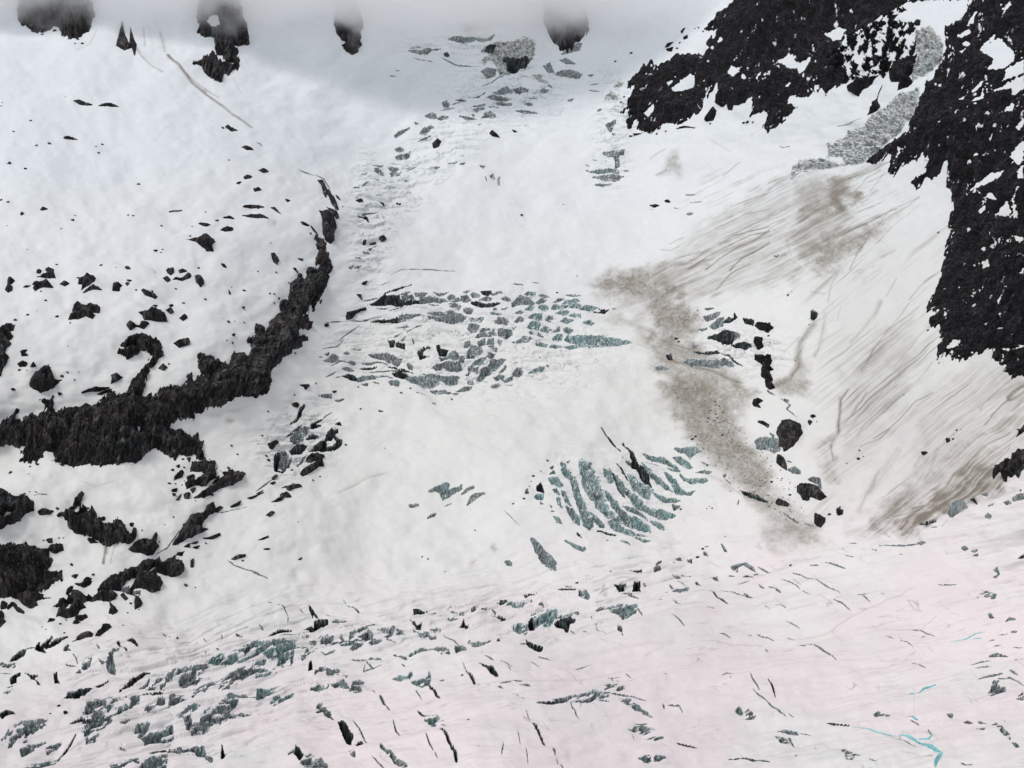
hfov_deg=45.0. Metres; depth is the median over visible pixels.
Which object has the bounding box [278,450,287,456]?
crevasse
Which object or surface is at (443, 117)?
crevasse
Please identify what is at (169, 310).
rock outcrop
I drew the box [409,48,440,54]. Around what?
crevasse
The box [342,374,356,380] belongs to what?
crevasse
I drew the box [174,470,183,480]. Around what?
rock outcrop
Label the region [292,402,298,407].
rock outcrop
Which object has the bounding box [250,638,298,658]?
crevasse
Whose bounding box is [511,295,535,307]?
crevasse
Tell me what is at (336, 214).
rock outcrop
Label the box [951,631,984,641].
meltwater stream
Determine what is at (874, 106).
rock outcrop
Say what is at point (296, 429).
crevasse
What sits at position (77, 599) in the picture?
rock outcrop
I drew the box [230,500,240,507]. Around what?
rock outcrop
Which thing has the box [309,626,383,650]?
crevasse
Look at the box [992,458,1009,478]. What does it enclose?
rock outcrop
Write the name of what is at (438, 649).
crevasse
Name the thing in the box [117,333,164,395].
rock outcrop
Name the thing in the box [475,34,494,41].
crevasse
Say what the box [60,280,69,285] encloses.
rock outcrop
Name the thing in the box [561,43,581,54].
crevasse
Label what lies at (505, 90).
crevasse
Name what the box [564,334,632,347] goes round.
crevasse
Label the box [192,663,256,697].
crevasse
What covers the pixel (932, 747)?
meltwater stream
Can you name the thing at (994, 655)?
crevasse
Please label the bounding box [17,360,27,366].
rock outcrop
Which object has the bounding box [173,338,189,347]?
rock outcrop
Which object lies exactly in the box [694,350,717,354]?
crevasse
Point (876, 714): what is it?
crevasse
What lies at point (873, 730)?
meltwater stream
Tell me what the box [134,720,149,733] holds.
crevasse
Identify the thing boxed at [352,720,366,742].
ice crack
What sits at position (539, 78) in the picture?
ice cliff
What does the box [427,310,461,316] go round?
crevasse
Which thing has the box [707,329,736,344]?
crevasse
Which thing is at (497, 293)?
crevasse
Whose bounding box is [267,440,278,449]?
rock outcrop
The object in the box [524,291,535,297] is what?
crevasse
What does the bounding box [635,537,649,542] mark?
crevasse
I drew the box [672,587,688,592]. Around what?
crevasse
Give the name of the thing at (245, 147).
rock outcrop
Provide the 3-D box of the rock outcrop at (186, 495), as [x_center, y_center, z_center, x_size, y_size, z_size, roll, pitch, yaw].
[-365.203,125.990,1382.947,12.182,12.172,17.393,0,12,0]
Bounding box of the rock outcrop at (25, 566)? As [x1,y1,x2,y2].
[0,541,63,599]
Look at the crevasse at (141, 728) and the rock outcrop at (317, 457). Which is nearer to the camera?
the crevasse at (141, 728)
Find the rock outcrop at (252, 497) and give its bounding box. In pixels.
[247,492,263,498]
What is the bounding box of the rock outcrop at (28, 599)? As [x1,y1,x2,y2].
[16,590,49,608]
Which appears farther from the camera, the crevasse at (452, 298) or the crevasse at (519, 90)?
the crevasse at (519, 90)
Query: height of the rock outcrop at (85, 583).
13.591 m
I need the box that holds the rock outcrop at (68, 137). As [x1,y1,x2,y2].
[63,136,77,139]
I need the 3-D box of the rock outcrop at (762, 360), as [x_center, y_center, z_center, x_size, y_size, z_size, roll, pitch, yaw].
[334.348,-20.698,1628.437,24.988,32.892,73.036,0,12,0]
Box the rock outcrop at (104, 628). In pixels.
[95,623,111,636]
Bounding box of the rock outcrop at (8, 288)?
[5,284,12,292]
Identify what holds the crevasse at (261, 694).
on the snow and glacier ground
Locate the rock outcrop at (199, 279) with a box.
[195,274,203,286]
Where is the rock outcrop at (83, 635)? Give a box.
[72,631,92,641]
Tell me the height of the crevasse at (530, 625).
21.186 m
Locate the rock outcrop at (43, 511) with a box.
[37,508,53,514]
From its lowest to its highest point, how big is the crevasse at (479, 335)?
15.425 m
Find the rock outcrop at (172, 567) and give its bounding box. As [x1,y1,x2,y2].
[152,551,184,576]
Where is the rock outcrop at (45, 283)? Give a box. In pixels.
[33,279,53,290]
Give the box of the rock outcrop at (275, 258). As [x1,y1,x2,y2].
[271,252,278,264]
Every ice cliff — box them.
[481,36,535,74]
[530,74,549,84]
[604,90,619,100]
[613,81,623,87]
[790,156,845,179]
[826,87,919,164]
[911,25,943,80]
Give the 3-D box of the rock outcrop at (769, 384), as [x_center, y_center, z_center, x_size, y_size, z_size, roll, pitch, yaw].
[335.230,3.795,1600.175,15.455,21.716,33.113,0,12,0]
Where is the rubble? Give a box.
[614,282,803,518]
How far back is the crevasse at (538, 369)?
1706.65 m
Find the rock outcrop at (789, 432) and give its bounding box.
[776,419,802,451]
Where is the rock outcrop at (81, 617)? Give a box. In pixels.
[75,614,87,620]
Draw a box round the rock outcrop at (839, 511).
[836,508,843,515]
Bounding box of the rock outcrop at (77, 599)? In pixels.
[53,589,117,618]
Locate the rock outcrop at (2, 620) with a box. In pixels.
[0,610,5,626]
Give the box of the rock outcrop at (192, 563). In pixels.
[190,558,193,567]
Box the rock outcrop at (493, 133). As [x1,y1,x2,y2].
[489,130,499,137]
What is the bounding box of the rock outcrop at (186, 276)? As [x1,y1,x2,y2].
[173,272,190,280]
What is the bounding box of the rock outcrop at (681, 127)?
[676,126,694,128]
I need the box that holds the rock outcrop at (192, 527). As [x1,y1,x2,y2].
[172,502,222,544]
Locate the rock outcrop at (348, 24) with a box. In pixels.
[334,0,363,54]
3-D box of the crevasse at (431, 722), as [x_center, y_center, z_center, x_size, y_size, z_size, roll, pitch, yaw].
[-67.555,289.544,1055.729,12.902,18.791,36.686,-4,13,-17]
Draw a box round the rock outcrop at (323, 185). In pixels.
[317,179,326,197]
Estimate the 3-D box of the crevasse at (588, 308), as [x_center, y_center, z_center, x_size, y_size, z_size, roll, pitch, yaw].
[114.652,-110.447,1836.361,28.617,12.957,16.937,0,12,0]
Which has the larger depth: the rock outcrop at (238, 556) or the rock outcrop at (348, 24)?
the rock outcrop at (348, 24)
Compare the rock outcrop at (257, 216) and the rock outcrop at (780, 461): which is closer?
the rock outcrop at (780, 461)
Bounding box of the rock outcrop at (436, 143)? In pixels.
[432,138,441,148]
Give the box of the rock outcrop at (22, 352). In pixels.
[20,349,27,355]
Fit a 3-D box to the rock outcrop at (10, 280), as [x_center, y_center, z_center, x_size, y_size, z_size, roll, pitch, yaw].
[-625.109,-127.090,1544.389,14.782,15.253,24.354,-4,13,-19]
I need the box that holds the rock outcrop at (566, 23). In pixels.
[542,0,588,52]
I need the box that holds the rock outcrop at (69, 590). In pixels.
[66,586,73,595]
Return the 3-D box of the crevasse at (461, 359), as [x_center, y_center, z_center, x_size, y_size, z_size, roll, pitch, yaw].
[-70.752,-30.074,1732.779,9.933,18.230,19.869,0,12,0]
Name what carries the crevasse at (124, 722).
on the snow and glacier ground
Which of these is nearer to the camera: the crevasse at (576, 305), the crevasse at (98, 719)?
the crevasse at (98, 719)
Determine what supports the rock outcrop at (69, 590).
on the snow and glacier ground
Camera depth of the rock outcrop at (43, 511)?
1304.81 m
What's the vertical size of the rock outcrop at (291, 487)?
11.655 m
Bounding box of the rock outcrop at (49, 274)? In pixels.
[37,267,55,278]
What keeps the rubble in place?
on the snow and glacier ground
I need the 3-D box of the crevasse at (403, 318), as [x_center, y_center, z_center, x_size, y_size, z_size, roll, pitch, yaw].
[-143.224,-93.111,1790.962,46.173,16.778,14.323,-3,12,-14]
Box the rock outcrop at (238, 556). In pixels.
[231,554,245,559]
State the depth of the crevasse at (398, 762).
997.66 m
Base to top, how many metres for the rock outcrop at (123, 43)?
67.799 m
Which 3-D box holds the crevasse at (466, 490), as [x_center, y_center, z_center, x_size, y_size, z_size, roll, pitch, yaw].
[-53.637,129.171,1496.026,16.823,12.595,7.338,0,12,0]
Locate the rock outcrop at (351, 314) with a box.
[346,307,366,319]
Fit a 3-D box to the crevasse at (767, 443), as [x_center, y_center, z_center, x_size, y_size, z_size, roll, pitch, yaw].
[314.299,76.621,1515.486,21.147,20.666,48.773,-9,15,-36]
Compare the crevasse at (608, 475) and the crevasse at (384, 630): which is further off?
the crevasse at (608, 475)
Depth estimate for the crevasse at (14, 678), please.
1130.02 m
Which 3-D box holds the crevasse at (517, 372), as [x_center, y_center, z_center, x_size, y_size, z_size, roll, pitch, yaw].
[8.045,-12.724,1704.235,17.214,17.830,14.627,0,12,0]
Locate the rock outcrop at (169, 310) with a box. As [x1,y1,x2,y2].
[166,307,173,313]
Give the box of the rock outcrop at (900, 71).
[888,54,916,90]
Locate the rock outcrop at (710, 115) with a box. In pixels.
[704,107,716,121]
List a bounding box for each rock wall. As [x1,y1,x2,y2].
[0,234,332,467]
[620,0,957,133]
[867,0,1023,379]
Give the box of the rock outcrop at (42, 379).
[29,364,61,392]
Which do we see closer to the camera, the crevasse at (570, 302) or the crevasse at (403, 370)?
the crevasse at (403, 370)
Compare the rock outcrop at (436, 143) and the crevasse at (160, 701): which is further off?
the rock outcrop at (436, 143)
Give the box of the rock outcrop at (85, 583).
[74,579,91,587]
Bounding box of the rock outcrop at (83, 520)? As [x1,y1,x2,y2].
[56,491,136,546]
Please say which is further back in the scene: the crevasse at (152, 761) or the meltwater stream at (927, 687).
the meltwater stream at (927, 687)
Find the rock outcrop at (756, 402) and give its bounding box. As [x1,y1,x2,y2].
[752,398,762,407]
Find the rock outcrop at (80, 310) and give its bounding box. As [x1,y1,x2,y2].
[68,301,99,319]
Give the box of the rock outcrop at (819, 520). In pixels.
[814,513,825,527]
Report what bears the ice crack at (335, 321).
on the snow and glacier ground
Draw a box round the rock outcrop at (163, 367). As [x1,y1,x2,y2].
[158,363,167,370]
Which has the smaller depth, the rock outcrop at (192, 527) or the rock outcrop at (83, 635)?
the rock outcrop at (83, 635)
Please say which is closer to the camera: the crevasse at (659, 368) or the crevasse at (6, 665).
the crevasse at (6, 665)
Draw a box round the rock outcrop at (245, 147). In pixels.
[242,145,252,149]
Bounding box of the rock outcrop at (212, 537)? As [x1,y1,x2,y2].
[202,533,220,539]
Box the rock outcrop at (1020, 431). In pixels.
[1016,425,1023,436]
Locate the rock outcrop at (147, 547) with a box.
[128,531,158,555]
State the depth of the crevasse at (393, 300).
1813.83 m
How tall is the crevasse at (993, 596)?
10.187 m
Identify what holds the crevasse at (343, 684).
on the snow and glacier ground
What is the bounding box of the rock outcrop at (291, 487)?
[286,483,301,490]
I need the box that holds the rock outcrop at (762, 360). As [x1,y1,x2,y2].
[754,354,772,380]
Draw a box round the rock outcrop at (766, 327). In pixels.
[754,322,773,332]
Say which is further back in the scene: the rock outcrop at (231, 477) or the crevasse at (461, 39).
the crevasse at (461, 39)
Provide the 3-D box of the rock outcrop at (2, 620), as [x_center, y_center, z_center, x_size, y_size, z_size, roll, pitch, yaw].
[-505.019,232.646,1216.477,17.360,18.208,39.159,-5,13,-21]
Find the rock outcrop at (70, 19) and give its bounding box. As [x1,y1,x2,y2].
[16,0,94,39]
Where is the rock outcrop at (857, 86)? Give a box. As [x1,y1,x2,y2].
[847,75,878,96]
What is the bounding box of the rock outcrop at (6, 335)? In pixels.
[0,323,14,375]
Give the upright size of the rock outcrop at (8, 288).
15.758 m
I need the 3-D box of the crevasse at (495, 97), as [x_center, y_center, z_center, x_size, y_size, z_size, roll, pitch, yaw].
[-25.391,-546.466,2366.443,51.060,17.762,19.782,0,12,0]
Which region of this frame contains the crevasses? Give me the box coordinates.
[3,46,1023,756]
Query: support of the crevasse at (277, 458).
on the snow and glacier ground
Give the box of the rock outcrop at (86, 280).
[78,272,95,289]
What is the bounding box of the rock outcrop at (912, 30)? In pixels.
[905,27,914,33]
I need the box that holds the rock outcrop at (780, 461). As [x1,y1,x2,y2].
[776,454,786,470]
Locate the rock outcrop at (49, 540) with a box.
[46,538,52,542]
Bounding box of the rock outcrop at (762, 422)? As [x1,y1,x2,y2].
[758,420,768,427]
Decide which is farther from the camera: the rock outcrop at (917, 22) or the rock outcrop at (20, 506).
the rock outcrop at (917, 22)
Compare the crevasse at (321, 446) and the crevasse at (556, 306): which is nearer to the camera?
the crevasse at (321, 446)
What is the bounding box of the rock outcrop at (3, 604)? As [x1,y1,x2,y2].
[0,601,7,609]
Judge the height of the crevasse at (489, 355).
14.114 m
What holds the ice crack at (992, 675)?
on the snow and glacier ground
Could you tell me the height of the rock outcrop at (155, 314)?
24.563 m
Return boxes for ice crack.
[59,734,76,758]
[137,691,162,695]
[150,750,168,753]
[155,531,179,554]
[229,561,257,573]
[231,693,255,698]
[264,640,292,647]
[321,650,334,655]
[325,321,346,322]
[339,325,360,340]
[351,317,380,321]
[351,657,380,660]
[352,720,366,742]
[362,361,387,365]
[370,370,405,372]
[390,269,452,274]
[443,58,478,66]
[493,615,505,620]
[537,701,561,704]
[597,530,615,535]
[601,428,620,451]
[605,692,645,700]
[617,464,627,480]
[677,743,695,747]
[718,352,740,365]
[728,757,769,761]
[767,702,785,715]
[768,679,775,696]
[781,399,796,416]
[811,644,835,659]
[816,579,840,592]
[825,562,844,568]
[879,544,916,546]
[978,673,1002,679]
[998,677,1023,685]
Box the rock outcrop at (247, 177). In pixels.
[243,175,251,178]
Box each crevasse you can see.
[0,662,15,667]
[0,710,14,718]
[1,718,47,748]
[10,649,26,661]
[10,672,20,684]
[19,741,46,757]
[24,672,38,684]
[25,759,60,767]
[35,636,52,652]
[46,636,67,648]
[46,741,61,754]
[54,672,59,683]
[64,688,92,698]
[70,716,87,723]
[80,695,140,744]
[81,657,91,670]
[106,647,119,674]
[110,758,139,767]
[114,586,140,596]
[119,672,149,692]
[120,719,130,723]
[127,637,137,646]
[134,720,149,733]
[137,724,173,745]
[139,753,167,767]
[144,705,154,713]
[146,665,191,690]
[155,696,165,705]
[168,693,187,707]
[169,745,212,762]
[177,663,208,688]
[179,692,238,735]
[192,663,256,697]
[204,643,264,666]
[218,684,229,690]
[221,744,226,758]
[238,713,249,716]
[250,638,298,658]
[255,658,271,674]
[255,686,279,699]
[262,641,296,673]
[269,629,291,635]
[270,693,294,705]
[273,452,285,473]
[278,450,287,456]
[278,455,291,471]
[286,425,301,436]
[289,443,306,454]
[290,404,304,424]
[290,426,310,444]
[294,745,303,759]
[297,646,316,660]
[300,753,327,767]
[304,619,328,632]
[306,433,318,439]
[308,428,342,451]
[308,660,312,670]
[309,605,318,618]
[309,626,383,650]
[310,419,322,428]
[310,683,329,691]
[314,665,348,677]
[315,702,330,717]
[318,394,332,398]
[323,353,338,362]
[331,679,363,692]
[337,720,353,744]
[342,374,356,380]
[357,375,375,381]
[360,366,376,369]
[367,294,419,306]
[368,353,402,367]
[370,317,397,323]
[374,167,383,175]
[378,625,405,635]
[380,743,407,767]
[385,284,411,293]
[387,164,400,177]
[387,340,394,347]
[388,367,412,373]
[388,379,399,386]
[392,371,408,378]
[393,127,409,137]
[393,675,407,681]
[395,151,410,160]
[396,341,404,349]
[398,314,425,322]
[401,294,414,302]
[405,373,439,389]
[407,670,431,687]
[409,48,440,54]
[409,646,449,656]
[410,620,421,629]
[413,609,427,614]
[413,629,436,639]
[414,292,427,297]
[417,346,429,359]
[419,125,433,135]
[419,296,448,304]
[424,112,437,119]
[424,714,443,726]
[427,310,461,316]
[428,314,466,324]
[428,482,462,500]
[429,685,439,697]
[430,390,458,394]
[431,361,462,372]
[433,291,448,296]
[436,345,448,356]
[437,115,448,120]
[438,356,448,361]
[438,374,459,385]
[439,728,457,762]
[442,100,449,108]
[447,294,460,302]
[447,350,458,360]
[448,36,475,43]
[449,302,460,310]
[454,644,466,652]
[455,386,471,391]
[458,115,476,120]
[458,355,464,369]
[460,618,468,628]
[461,295,471,302]
[461,485,474,494]
[463,307,473,314]
[466,344,482,358]
[466,492,485,505]
[466,671,475,684]
[467,323,479,332]
[467,640,490,646]
[469,317,483,322]
[470,292,479,297]
[470,301,499,307]
[472,357,486,365]
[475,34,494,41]
[475,332,488,338]
[475,358,505,381]
[477,338,485,346]
[479,296,493,301]
[479,663,498,676]
[480,67,495,78]
[480,110,496,118]
[480,290,492,295]
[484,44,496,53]
[486,94,511,101]
[486,338,493,345]
[486,352,495,358]
[488,329,496,336]
[491,383,501,388]
[492,86,512,94]
[492,290,501,295]
[493,374,504,381]
[494,102,511,105]
[494,316,508,325]
[497,328,512,338]
[497,599,506,604]
[501,296,511,301]
[502,376,512,382]
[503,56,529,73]
[504,560,512,565]
[510,599,531,608]
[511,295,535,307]
[511,622,527,635]
[512,367,523,377]
[513,87,528,94]
[515,109,537,113]
[515,336,532,342]
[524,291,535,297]
[525,305,534,311]
[526,639,542,651]
[527,320,540,330]
[528,313,541,320]
[528,365,544,373]
[528,617,534,630]
[529,537,556,570]
[530,608,573,628]
[532,723,545,745]
[534,493,543,499]
[535,298,546,304]
[535,342,547,347]
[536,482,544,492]
[538,304,548,311]
[540,325,552,333]
[543,62,553,73]
[548,476,563,487]
[549,344,561,348]
[551,304,568,309]
[552,69,581,78]
[552,333,562,341]
[552,488,559,495]
[552,688,609,703]
[553,516,562,523]
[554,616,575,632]
[555,309,569,315]
[556,497,562,508]
[560,58,575,64]
[560,317,573,323]
[560,461,594,529]
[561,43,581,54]
[561,298,579,305]
[561,490,571,506]
[563,327,573,334]
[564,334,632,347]
[564,540,586,551]
[565,344,579,349]
[566,506,580,525]
[568,313,580,318]
[569,303,581,308]
[578,459,623,525]
[578,589,589,599]
[580,305,598,311]
[582,320,594,325]
[589,168,618,173]
[592,174,623,181]
[592,513,605,527]
[593,309,608,313]
[594,183,612,186]
[595,605,604,611]
[603,149,624,168]
[603,468,613,483]
[603,489,651,532]
[604,119,615,132]
[604,683,624,690]
[605,603,637,619]
[607,520,649,536]
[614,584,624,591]
[615,475,675,520]
[618,698,652,717]
[622,442,653,490]
[622,506,647,520]
[627,473,651,500]
[627,725,654,735]
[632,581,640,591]
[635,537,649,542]
[638,754,665,763]
[641,462,672,492]
[643,453,680,472]
[647,736,663,740]
[650,520,664,530]
[651,491,680,502]
[655,366,668,370]
[664,471,695,495]
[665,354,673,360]
[672,456,692,468]
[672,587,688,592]
[674,446,701,459]
[679,474,708,484]
[684,358,733,368]
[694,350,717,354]
[695,470,711,473]
[703,311,721,321]
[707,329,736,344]
[709,317,724,329]
[724,312,737,322]
[731,342,751,349]
[731,562,755,572]
[734,333,740,339]
[735,706,742,715]
[740,490,767,502]
[743,318,753,325]
[744,708,756,719]
[754,436,780,453]
[775,736,789,743]
[777,729,797,735]
[788,466,800,473]
[808,476,821,488]
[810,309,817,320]
[827,723,848,726]
[841,748,859,759]
[873,710,890,716]
[920,520,935,525]
[947,499,967,517]
[977,590,996,598]
[987,680,1005,695]
[989,653,1007,656]
[996,725,1010,739]
[1012,493,1023,501]
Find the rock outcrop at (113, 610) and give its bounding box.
[109,601,117,614]
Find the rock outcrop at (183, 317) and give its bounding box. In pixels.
[179,314,187,320]
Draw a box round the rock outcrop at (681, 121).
[677,118,687,124]
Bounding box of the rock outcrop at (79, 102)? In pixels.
[73,99,92,105]
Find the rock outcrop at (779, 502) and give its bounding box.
[775,498,789,506]
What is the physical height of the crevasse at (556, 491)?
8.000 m
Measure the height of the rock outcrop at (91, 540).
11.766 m
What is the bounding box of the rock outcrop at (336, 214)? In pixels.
[327,207,338,218]
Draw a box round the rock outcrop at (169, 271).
[166,267,173,274]
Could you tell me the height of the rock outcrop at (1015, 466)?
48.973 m
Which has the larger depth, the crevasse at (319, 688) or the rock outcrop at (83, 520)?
the rock outcrop at (83, 520)
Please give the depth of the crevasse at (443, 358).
1739.35 m
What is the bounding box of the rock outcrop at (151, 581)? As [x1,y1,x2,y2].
[130,570,162,594]
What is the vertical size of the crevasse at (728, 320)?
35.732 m
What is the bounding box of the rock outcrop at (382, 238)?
[379,235,386,241]
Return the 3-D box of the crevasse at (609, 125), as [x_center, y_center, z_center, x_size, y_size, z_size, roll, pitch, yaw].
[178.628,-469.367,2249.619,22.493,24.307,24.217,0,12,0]
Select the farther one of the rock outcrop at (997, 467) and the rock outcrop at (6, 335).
the rock outcrop at (6, 335)
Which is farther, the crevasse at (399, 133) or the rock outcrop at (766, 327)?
the crevasse at (399, 133)
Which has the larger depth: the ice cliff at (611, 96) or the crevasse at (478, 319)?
the ice cliff at (611, 96)
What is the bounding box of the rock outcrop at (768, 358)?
[765,354,773,370]
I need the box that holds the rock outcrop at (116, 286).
[112,281,122,291]
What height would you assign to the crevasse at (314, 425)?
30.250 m
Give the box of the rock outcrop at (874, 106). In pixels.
[867,86,881,114]
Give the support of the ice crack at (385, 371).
on the snow and glacier ground
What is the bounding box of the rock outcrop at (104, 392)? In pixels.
[97,389,111,394]
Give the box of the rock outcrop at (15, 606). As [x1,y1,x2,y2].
[6,601,24,613]
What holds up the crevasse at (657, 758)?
on the snow and glacier ground
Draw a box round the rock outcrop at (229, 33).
[192,0,249,82]
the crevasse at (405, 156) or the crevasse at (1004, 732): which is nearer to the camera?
the crevasse at (1004, 732)
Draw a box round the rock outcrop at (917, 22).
[914,19,920,25]
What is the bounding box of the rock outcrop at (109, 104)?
[98,103,118,106]
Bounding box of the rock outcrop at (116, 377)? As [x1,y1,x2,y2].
[111,373,122,383]
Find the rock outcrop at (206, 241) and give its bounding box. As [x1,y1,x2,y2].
[186,233,214,251]
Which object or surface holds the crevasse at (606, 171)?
on the snow and glacier ground
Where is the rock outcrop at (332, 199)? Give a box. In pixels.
[326,189,338,209]
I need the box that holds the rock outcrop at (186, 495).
[183,492,190,498]
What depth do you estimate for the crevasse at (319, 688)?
1160.60 m
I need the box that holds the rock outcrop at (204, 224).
[198,222,210,226]
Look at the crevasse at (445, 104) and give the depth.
2356.34 m
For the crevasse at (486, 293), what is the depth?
1850.47 m
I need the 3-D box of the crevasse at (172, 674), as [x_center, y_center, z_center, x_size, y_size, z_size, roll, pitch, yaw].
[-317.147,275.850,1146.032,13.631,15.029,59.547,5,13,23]
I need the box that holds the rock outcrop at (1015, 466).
[999,448,1023,481]
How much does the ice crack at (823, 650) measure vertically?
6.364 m
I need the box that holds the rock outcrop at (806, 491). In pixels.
[797,483,826,500]
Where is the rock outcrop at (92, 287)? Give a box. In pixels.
[83,284,101,292]
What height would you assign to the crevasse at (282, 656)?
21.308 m
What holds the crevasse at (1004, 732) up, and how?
on the snow and glacier ground
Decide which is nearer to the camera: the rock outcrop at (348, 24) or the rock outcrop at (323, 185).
the rock outcrop at (323, 185)
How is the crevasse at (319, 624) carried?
on the snow and glacier ground
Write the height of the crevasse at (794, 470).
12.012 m
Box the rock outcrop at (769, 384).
[765,378,774,389]
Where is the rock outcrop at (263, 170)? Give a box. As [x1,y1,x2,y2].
[258,168,268,172]
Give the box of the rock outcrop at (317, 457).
[300,452,324,475]
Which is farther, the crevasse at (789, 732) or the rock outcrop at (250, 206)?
the rock outcrop at (250, 206)
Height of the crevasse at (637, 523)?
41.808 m
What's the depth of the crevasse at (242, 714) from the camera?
1111.07 m
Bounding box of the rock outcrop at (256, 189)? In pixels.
[253,187,261,191]
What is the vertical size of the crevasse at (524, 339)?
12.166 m
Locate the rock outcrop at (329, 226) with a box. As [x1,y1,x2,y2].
[319,209,336,243]
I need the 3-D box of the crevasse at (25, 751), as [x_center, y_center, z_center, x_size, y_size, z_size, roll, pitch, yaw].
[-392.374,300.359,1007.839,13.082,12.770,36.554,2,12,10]
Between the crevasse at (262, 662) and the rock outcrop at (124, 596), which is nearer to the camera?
the crevasse at (262, 662)
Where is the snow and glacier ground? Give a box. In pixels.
[0,0,1023,767]
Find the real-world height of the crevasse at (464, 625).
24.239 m
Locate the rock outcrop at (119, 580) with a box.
[97,556,160,591]
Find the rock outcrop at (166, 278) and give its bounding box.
[163,276,170,281]
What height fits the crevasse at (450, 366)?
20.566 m
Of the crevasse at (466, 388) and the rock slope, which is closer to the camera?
the crevasse at (466, 388)
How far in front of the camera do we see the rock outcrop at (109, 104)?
2023.90 m
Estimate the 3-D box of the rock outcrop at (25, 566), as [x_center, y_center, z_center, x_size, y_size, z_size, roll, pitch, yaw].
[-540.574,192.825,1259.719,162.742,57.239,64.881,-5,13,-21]
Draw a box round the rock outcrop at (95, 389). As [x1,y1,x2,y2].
[81,386,109,393]
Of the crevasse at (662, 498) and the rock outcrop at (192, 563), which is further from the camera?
the crevasse at (662, 498)
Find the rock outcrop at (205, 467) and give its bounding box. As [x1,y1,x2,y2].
[185,457,216,488]
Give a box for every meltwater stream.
[854,726,895,736]
[900,734,918,742]
[918,684,935,692]
[918,742,940,752]
[919,732,931,739]
[934,751,942,766]
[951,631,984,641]
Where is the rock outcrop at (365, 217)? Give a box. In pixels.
[358,215,368,222]
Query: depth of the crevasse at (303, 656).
1222.30 m
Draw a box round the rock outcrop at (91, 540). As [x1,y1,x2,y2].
[87,537,97,543]
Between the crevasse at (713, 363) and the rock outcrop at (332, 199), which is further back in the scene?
the rock outcrop at (332, 199)
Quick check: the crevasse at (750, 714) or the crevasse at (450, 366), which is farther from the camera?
the crevasse at (450, 366)
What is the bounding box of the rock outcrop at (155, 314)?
[139,307,167,321]
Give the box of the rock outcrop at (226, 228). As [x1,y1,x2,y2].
[220,226,233,231]
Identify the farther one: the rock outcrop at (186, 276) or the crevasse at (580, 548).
the rock outcrop at (186, 276)
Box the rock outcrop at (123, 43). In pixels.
[116,21,130,50]
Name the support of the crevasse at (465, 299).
on the snow and glacier ground
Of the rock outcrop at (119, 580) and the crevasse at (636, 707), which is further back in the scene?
the rock outcrop at (119, 580)
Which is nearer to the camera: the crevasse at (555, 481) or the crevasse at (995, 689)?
the crevasse at (995, 689)
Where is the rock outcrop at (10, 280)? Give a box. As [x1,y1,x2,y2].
[7,276,14,284]
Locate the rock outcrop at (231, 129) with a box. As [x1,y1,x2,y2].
[225,125,237,131]
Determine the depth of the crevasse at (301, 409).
1574.30 m
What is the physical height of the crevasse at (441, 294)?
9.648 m
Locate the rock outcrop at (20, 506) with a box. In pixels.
[0,488,34,528]
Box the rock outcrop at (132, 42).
[129,27,136,55]
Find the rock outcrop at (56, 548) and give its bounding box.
[48,543,63,553]
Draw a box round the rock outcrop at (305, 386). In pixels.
[300,384,309,389]
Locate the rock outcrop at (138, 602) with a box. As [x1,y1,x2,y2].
[134,596,142,609]
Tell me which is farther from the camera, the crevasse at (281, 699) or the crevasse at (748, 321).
the crevasse at (748, 321)
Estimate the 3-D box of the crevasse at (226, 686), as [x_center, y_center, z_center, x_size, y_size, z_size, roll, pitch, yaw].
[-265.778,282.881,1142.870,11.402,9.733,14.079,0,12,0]
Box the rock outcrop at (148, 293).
[141,288,157,298]
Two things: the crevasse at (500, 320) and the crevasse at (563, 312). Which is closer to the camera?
the crevasse at (500, 320)
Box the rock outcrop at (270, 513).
[266,511,274,516]
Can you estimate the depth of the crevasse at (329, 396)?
1621.80 m
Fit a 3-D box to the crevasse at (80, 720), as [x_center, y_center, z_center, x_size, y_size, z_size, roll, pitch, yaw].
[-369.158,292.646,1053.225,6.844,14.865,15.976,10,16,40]
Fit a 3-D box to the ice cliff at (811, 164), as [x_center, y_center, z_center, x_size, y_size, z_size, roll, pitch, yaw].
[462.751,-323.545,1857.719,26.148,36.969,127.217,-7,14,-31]
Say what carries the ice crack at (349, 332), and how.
on the snow and glacier ground
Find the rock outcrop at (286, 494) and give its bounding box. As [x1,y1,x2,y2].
[272,491,291,501]
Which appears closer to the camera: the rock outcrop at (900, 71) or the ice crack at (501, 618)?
the ice crack at (501, 618)
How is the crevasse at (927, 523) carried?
on the snow and glacier ground
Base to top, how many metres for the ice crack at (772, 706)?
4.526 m
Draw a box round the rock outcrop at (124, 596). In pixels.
[120,593,127,600]
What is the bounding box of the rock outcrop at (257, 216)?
[242,214,268,218]
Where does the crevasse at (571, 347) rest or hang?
on the snow and glacier ground
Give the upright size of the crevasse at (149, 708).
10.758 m
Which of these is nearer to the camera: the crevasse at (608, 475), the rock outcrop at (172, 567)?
the rock outcrop at (172, 567)
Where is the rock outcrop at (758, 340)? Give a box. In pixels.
[754,336,763,349]
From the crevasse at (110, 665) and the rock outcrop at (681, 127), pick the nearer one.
the crevasse at (110, 665)
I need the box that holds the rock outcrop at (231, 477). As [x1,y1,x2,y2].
[194,469,245,498]
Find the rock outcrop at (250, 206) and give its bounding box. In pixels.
[243,204,263,208]
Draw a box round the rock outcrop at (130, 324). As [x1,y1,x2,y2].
[126,320,149,330]
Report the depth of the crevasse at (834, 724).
1029.79 m

